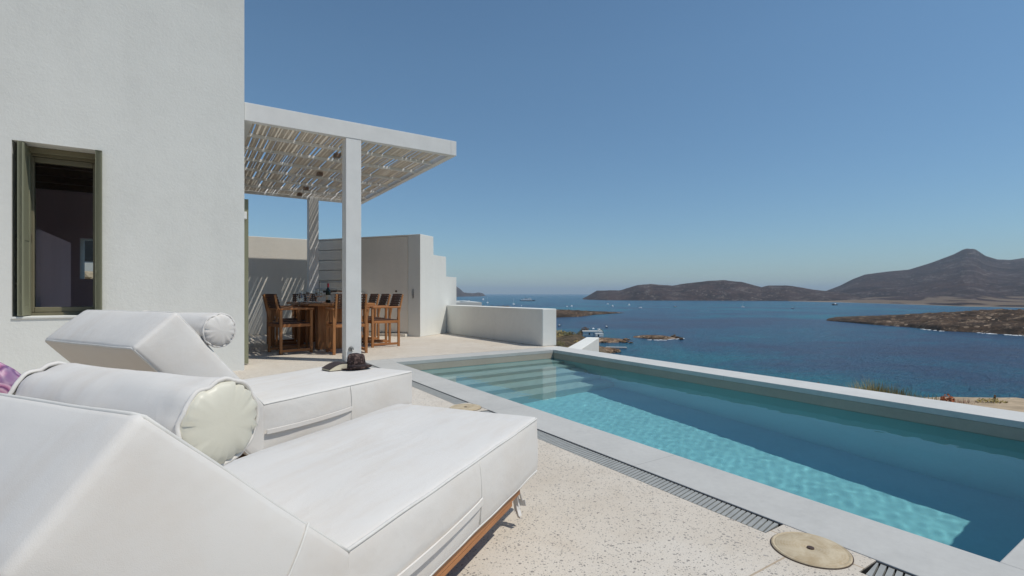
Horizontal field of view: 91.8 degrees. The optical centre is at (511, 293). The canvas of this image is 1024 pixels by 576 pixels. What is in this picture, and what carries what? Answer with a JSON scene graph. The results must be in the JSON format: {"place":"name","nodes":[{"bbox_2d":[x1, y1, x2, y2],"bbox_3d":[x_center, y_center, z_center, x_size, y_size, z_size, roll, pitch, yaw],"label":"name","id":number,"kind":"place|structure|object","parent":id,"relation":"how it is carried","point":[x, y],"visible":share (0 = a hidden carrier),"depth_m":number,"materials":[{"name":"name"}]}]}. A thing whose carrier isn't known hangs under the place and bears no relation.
{"place":"outdoors","nodes":[
{"label":"outdoors","id":0,"kind":"place"},
{"bbox_2d":[456,286,485,296],"bbox_3d":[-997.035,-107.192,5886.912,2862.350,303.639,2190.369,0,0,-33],"label":"rock headland","id":1,"kind":"structure","parent":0,"point":[460,293],"depth_m":5275.81,"materials":[{"name":"grey stone"}]},
{"bbox_2d":[482,305,620,317],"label":"spit","id":2,"kind":"structure","parent":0,"point":[569,313],"depth_m":688.93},
{"bbox_2d":[233,333,875,575],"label":"terrace","id":3,"kind":"structure","parent":0,"point":[581,516],"depth_m":1.91,"materials":[{"name":"stone"}]},
{"bbox_2d":[0,0,247,374],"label":"villa","id":4,"kind":"object","parent":3,"relation":"on","point":[122,135],"visible":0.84,"depth_m":5.31,"materials":[{"name":"white paint"}]},
{"bbox_2d":[11,146,94,318],"bbox_3d":[-4.600,-0.615,5.071,0.673,1.719,0.347,0,0,-33],"label":"window","id":5,"kind":"structure","parent":4,"relation":"in","point":[38,155],"depth_m":5.08,"materials":[{"name":"green wood"}]},
{"bbox_2d":[244,199,247,363],"bbox_3d":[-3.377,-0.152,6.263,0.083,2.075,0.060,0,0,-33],"label":"door","id":6,"kind":"structure","parent":4,"relation":"in","point":[245,200],"depth_m":6.25,"materials":[{"name":"green paint"}]},
{"bbox_2d":[45,310,411,459],"bbox_3d":[-1.331,0.486,2.708,0.752,0.829,1.647,0,0,27],"label":"daybed","id":7,"kind":"object","parent":3,"relation":"on","point":[296,404],"visible":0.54,"depth_m":2.23,"materials":[{"name":"beige fabric"}]},
{"bbox_2d":[178,313,235,347],"bbox_3d":[-1.489,0.154,2.224,0.605,0.148,0.150,0,0,27],"label":"bolster","id":8,"kind":"object","parent":7,"relation":"on","point":[216,330],"visible":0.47,"depth_m":2.08,"materials":[{"name":"white fabric"}]},
{"bbox_2d":[322,361,347,371],"bbox_3d":[-1.140,0.475,3.260,0.114,0.046,0.178,0,0,45],"label":"book","id":9,"kind":"object","parent":7,"relation":"on","point":[335,366],"visible":0.86,"depth_m":3.21,"materials":[{"name":"beige paper"}]},
{"bbox_2d":[343,353,371,369],"bbox_3d":[-1.033,0.448,3.295,0.194,0.101,0.214,0,0,37],"label":"fedora hat","id":10,"kind":"object","parent":7,"relation":"on","point":[356,361],"visible":0.95,"depth_m":3.24,"materials":[{"name":"brown fabric"}]},
{"bbox_2d":[0,393,537,575],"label":"daybed","id":11,"kind":"object","parent":3,"relation":"on","point":[405,490],"visible":0.99,"depth_m":0.78,"materials":[{"name":"beige fabric"}]},
{"bbox_2d":[0,362,20,393],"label":"floral cushion","id":12,"kind":"object","parent":11,"relation":"on","point":[9,376],"visible":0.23,"depth_m":0.99,"materials":[{"name":"fabric"}]},
{"bbox_2d":[7,361,259,465],"bbox_3d":[-0.708,0.214,0.914,0.520,0.151,0.154,0,0,22],"label":"bolster","id":13,"kind":"object","parent":11,"relation":"on","point":[216,419],"visible":0.64,"depth_m":0.83,"materials":[{"name":"beige fabric"}]},
{"bbox_2d":[248,236,306,334],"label":"back wall","id":14,"kind":"structure","parent":3,"relation":"on","point":[278,266],"depth_m":11.03,"materials":[{"name":"white paint"}]},
{"bbox_2d":[262,294,300,346],"bbox_3d":[-4.051,0.451,8.737,0.581,0.897,0.526,0,0,-33],"label":"dining chair","id":15,"kind":"object","parent":3,"relation":"on","point":[289,340],"visible":0.24,"depth_m":8.80,"materials":[{"name":"brown wood"}]},
{"bbox_2d":[263,294,313,354],"bbox_3d":[-3.430,0.451,7.606,0.526,0.897,0.581,0,0,45],"label":"dining chair","id":16,"kind":"object","parent":3,"relation":"on","point":[281,324],"visible":1,"depth_m":7.55,"materials":[{"name":"brown wood"}]},
{"bbox_2d":[267,295,309,347],"bbox_3d":[-3.701,0.451,8.202,0.581,0.897,0.526,0,0,-31],"label":"dining chair","id":17,"kind":"object","parent":3,"relation":"on","point":[275,343],"visible":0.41,"depth_m":8.20,"materials":[{"name":"brown wood"}]},
{"bbox_2d":[291,294,317,339],"bbox_3d":[-4.109,0.451,9.951,0.526,0.897,0.581,0,0,-31],"label":"dining chair","id":18,"kind":"object","parent":3,"relation":"on","point":[307,298],"visible":0.2,"depth_m":10.05,"materials":[{"name":"brown wood"}]},
{"bbox_2d":[296,281,363,331],"bbox_3d":[-3.946,0.313,10.776,1.310,1.173,0.635,0,0,22],"label":"outdoor kitchen","id":19,"kind":"object","parent":3,"relation":"on","point":[323,298],"visible":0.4,"depth_m":10.54,"materials":[{"name":"metal"}]},
{"bbox_2d":[286,301,374,349],"bbox_3d":[-3.257,0.526,8.772,1.036,0.743,2.050,0,0,-33],"label":"dining table","id":20,"kind":"object","parent":3,"relation":"on","point":[319,324],"visible":0.46,"depth_m":8.04,"materials":[{"name":"brown wood"}]},
{"bbox_2d":[297,290,303,302],"bbox_3d":[-3.593,0.049,8.427,0.100,0.210,0.100,0,0,-33],"label":"carafe","id":21,"kind":"object","parent":20,"relation":"on","point":[300,297],"visible":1,"depth_m":8.39,"materials":[{"name":"clear glass"}]},
{"bbox_2d":[326,283,330,302],"bbox_3d":[-3.073,-0.009,8.289,0.077,0.326,0.077,0,0,-33],"label":"wine bottle","id":22,"kind":"object","parent":20,"relation":"on","point":[328,295],"visible":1,"depth_m":8.26,"materials":[{"name":"black glass"}]},
{"bbox_2d":[325,294,368,354],"bbox_3d":[-2.518,0.451,7.566,0.526,0.897,0.581,0,0,-33],"label":"dining chair","id":23,"kind":"object","parent":3,"relation":"on","point":[334,324],"visible":0.75,"depth_m":7.46,"materials":[{"name":"brown wood"}]},
{"bbox_2d":[244,102,455,361],"bbox_3d":[-3.325,-0.683,8.659,2.787,3.164,4.865,0,0,-33],"label":"pergola","id":24,"kind":"object","parent":3,"relation":"on","point":[286,128],"visible":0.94,"depth_m":7.09,"materials":[{"name":"paint"}]},
{"bbox_2d":[316,172,322,176],"bbox_3d":[-3.333,-2.065,8.596,0.090,0.064,0.090,0,0,-33],"label":"ceiling spotlight","id":25,"kind":"object","parent":24,"relation":"attached to","point":[319,174],"visible":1,"depth_m":8.56,"materials":[{"name":"brown paint"}]},
{"bbox_2d":[333,153,340,158],"bbox_3d":[-2.623,-2.065,7.436,0.090,0.064,0.090,0,0,-33],"label":"ceiling spotlight","id":26,"kind":"object","parent":24,"relation":"attached to","point":[337,155],"visible":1,"depth_m":7.41,"materials":[{"name":"brown paint"}]},
{"bbox_2d":[362,294,379,337],"bbox_3d":[-2.936,0.451,9.668,0.581,0.897,0.526,0,0,-34],"label":"dining chair","id":27,"kind":"object","parent":3,"relation":"on","point":[373,298],"visible":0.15,"depth_m":9.64,"materials":[{"name":"brown wood"}]},
{"bbox_2d":[361,294,390,343],"bbox_3d":[-2.586,0.451,9.132,0.581,0.897,0.526,0,0,-32],"label":"dining chair","id":28,"kind":"object","parent":3,"relation":"on","point":[382,302],"visible":0.49,"depth_m":9.15,"materials":[{"name":"brown wood"}]},
{"bbox_2d":[363,294,403,347],"bbox_3d":[-2.236,0.451,8.596,0.581,0.897,0.526,0,0,-32],"label":"dining chair","id":29,"kind":"object","parent":3,"relation":"on","point":[394,303],"visible":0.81,"depth_m":8.49,"materials":[{"name":"brown wood"}]},
{"bbox_2d":[319,234,455,336],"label":"annexe","id":30,"kind":"structure","parent":3,"relation":"on","point":[411,268],"depth_m":10.67,"materials":[{"name":"white paint"}]},
{"bbox_2d":[319,240,341,289],"bbox_3d":[-4.020,-0.183,11.193,1.016,2.035,0.039,0,0,22],"label":"louvred door","id":31,"kind":"structure","parent":30,"relation":"in","point":[335,246],"depth_m":11.19,"materials":[{"name":"grey wood"}]},
{"bbox_2d":[361,236,407,332],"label":"wall","id":32,"kind":"structure","parent":30,"relation":"in","point":[384,261],"depth_m":10.63,"materials":[{"name":"white paint"}]},
{"bbox_2d":[367,363,467,403],"bbox_3d":[-1.236,0.916,5.330,0.126,0.028,3.023,0,0,-33],"label":"drain grate","id":33,"kind":"object","parent":3,"relation":"on","point":[442,395],"visible":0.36,"depth_m":4.48,"materials":[{"name":"grey plastic"}]},
{"bbox_2d":[450,404,481,410],"bbox_3d":[-0.365,0.894,3.906,0.252,0.010,0.252,0,0,-33],"label":"skimmer lid","id":34,"kind":"object","parent":3,"relation":"on","point":[472,407],"visible":0.81,"depth_m":3.89,"materials":[{"name":"plastic"}]},
{"bbox_2d":[447,305,555,345],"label":"parapet","id":35,"kind":"structure","parent":3,"relation":"on","point":[531,326],"depth_m":9.36,"materials":[{"name":"white paint"}]},
{"bbox_2d":[480,410,781,532],"bbox_3d":[0.384,0.916,2.851,0.126,0.028,2.271,0,0,-33],"label":"drain grate","id":36,"kind":"object","parent":3,"relation":"on","point":[753,520],"visible":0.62,"depth_m":2.32,"materials":[{"name":"grey plastic"}]},
{"bbox_2d":[366,346,1023,575],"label":"swimming pool","id":37,"kind":"structure","parent":3,"relation":"in","point":[915,486],"depth_m":3.40,"materials":[{"name":"liquid"}]},
{"bbox_2d":[770,532,853,569],"bbox_3d":[1.048,0.894,1.742,0.252,0.010,0.252,0,0,-33],"label":"skimmer lid","id":38,"kind":"object","parent":3,"relation":"on","point":[812,550],"visible":1,"depth_m":1.72,"materials":[{"name":"plastic"}]},
{"bbox_2d":[861,561,912,575],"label":"drain grate","id":39,"kind":"object","parent":3,"relation":"on","point":[876,568],"visible":1,"depth_m":1.62,"materials":[{"name":"grey plastic"}]},
{"bbox_2d":[554,333,610,353],"bbox_3d":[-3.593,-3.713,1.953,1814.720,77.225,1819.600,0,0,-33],"label":"hillside ground","id":40,"kind":"structure","parent":0,"point":[568,340],"depth_m":103.11,"materials":[{"name":"brown soil"}]},
{"bbox_2d":[85,241,92,270],"bbox_3d":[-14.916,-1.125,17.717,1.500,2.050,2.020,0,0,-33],"label":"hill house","id":41,"kind":"structure","parent":40,"relation":"on","point":[88,255],"depth_m":16.87,"materials":[{"name":"glass"}]},
{"bbox_2d":[85,241,92,260],"bbox_3d":[-14.410,-1.450,16.852,1.200,0.700,0.018,0,0,-33],"label":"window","id":42,"kind":"structure","parent":41,"relation":"in","point":[88,244],"depth_m":16.86,"materials":[{"name":"glass"}]},
{"bbox_2d":[85,271,92,278],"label":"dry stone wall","id":43,"kind":"structure","parent":40,"relation":"on","point":[88,274],"depth_m":11.10,"materials":[{"name":"beige stone"}]},
{"bbox_2d":[456,301,481,305],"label":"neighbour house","id":44,"kind":"structure","parent":40,"relation":"on","point":[473,303],"depth_m":27.30,"materials":[{"name":"white paint"}]},
{"bbox_2d":[568,337,598,351],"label":"side wall","id":45,"kind":"structure","parent":40,"relation":"on","point":[590,343],"depth_m":10.17,"materials":[{"name":"white paint"}]},
{"bbox_2d":[582,329,602,334],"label":"shore house","id":46,"kind":"structure","parent":40,"relation":"on","point":[589,332],"depth_m":367.08,"materials":[{"name":"white paint"}]},
{"bbox_2d":[594,333,603,335],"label":"shore shed","id":47,"kind":"structure","parent":40,"relation":"on","point":[598,334],"depth_m":357.56,"materials":[{"name":"white paint"}]},
{"bbox_2d":[602,347,615,351],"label":"shore rocks","id":48,"kind":"object","parent":40,"relation":"on","point":[608,349],"visible":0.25,"depth_m":264.61,"materials":[{"name":"brown stone"}]},
{"bbox_2d":[599,337,622,342],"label":"shore rocks","id":49,"kind":"object","parent":40,"relation":"on","point":[609,340],"visible":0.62,"depth_m":317.18,"materials":[{"name":"brown stone"}]},
{"bbox_2d":[244,0,1023,293],"label":"sky","id":50,"kind":"structure","parent":0,"point":[823,145],"materials":[{"name":"blue"}]},
{"bbox_2d":[583,280,859,300],"bbox_3d":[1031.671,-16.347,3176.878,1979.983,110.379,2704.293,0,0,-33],"label":"headland hills","id":51,"kind":"structure","parent":0,"point":[721,290],"depth_m":2283.05,"materials":[{"name":"brown stone"}]},
{"bbox_2d":[456,294,1023,398],"bbox_3d":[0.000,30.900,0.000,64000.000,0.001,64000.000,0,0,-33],"label":"sea","id":52,"kind":"structure","parent":0,"point":[804,341],"depth_m":313.43,"materials":[{"name":"liquid"}]},
{"bbox_2d":[520,298,534,300],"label":"ferry","id":53,"kind":"object","parent":52,"relation":"on","point":[528,299],"visible":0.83,"depth_m":2076.99,"materials":[{"name":"paint"}]},
{"bbox_2d":[633,335,674,339],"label":"rocky islet","id":54,"kind":"object","parent":52,"relation":"in","point":[659,337],"visible":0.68,"depth_m":339.15,"materials":[{"name":"brown stone"}]},
{"bbox_2d":[803,249,1023,307],"bbox_3d":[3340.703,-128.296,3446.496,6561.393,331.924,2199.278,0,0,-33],"label":"island mountain","id":55,"kind":"structure","parent":0,"point":[969,277],"depth_m":2243.17,"materials":[{"name":"brown stone"}]},
{"bbox_2d":[826,309,1023,335],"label":"rocky peninsula","id":56,"kind":"object","parent":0,"point":[1001,321],"visible":0.98,"depth_m":440.14},
{"bbox_2d":[927,397,1023,411],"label":"earth ground","id":57,"kind":"structure","parent":0,"point":[1014,404],"depth_m":4.33,"materials":[{"name":"beige soil"}]},
{"bbox_2d":[839,375,921,397],"bbox_3d":[3.658,0.988,4.934,0.562,0.343,0.688,0,0,-33],"label":"dry grass tuft","id":58,"kind":"object","parent":57,"relation":"on","point":[875,388],"visible":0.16,"depth_m":4.99,"materials":[{"name":"plant"}]},
{"bbox_2d":[877,386,924,397],"bbox_3d":[3.700,0.991,4.750,0.426,0.263,0.465,0,0,-33],"label":"dry grass tuft","id":59,"kind":"object","parent":57,"relation":"on","point":[903,392],"visible":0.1,"depth_m":4.78,"materials":[{"name":"plant"}]},
{"bbox_2d":[940,394,955,401],"bbox_3d":[3.901,0.985,4.446,0.137,0.184,0.130,0,0,-33],"label":"rust red shrub","id":60,"kind":"object","parent":57,"relation":"on","point":[949,398],"visible":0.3,"depth_m":4.44,"materials":[{"name":"brown plant"}]},
{"bbox_2d":[952,398,978,404],"bbox_3d":[4.041,0.982,4.411,0.402,0.108,0.363,0,0,-33],"label":"pink dry weed","id":61,"kind":"object","parent":57,"relation":"on","point":[963,400],"visible":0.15,"depth_m":4.48,"materials":[{"name":"plant"}]},
{"bbox_2d":[974,398,1007,403],"bbox_3d":[4.245,0.973,4.380,0.224,0.110,0.239,0,0,4],"label":"green weed","id":62,"kind":"object","parent":57,"relation":"on","point":[993,400],"visible":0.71,"depth_m":4.38,"materials":[{"name":"green plant"}]}
]}

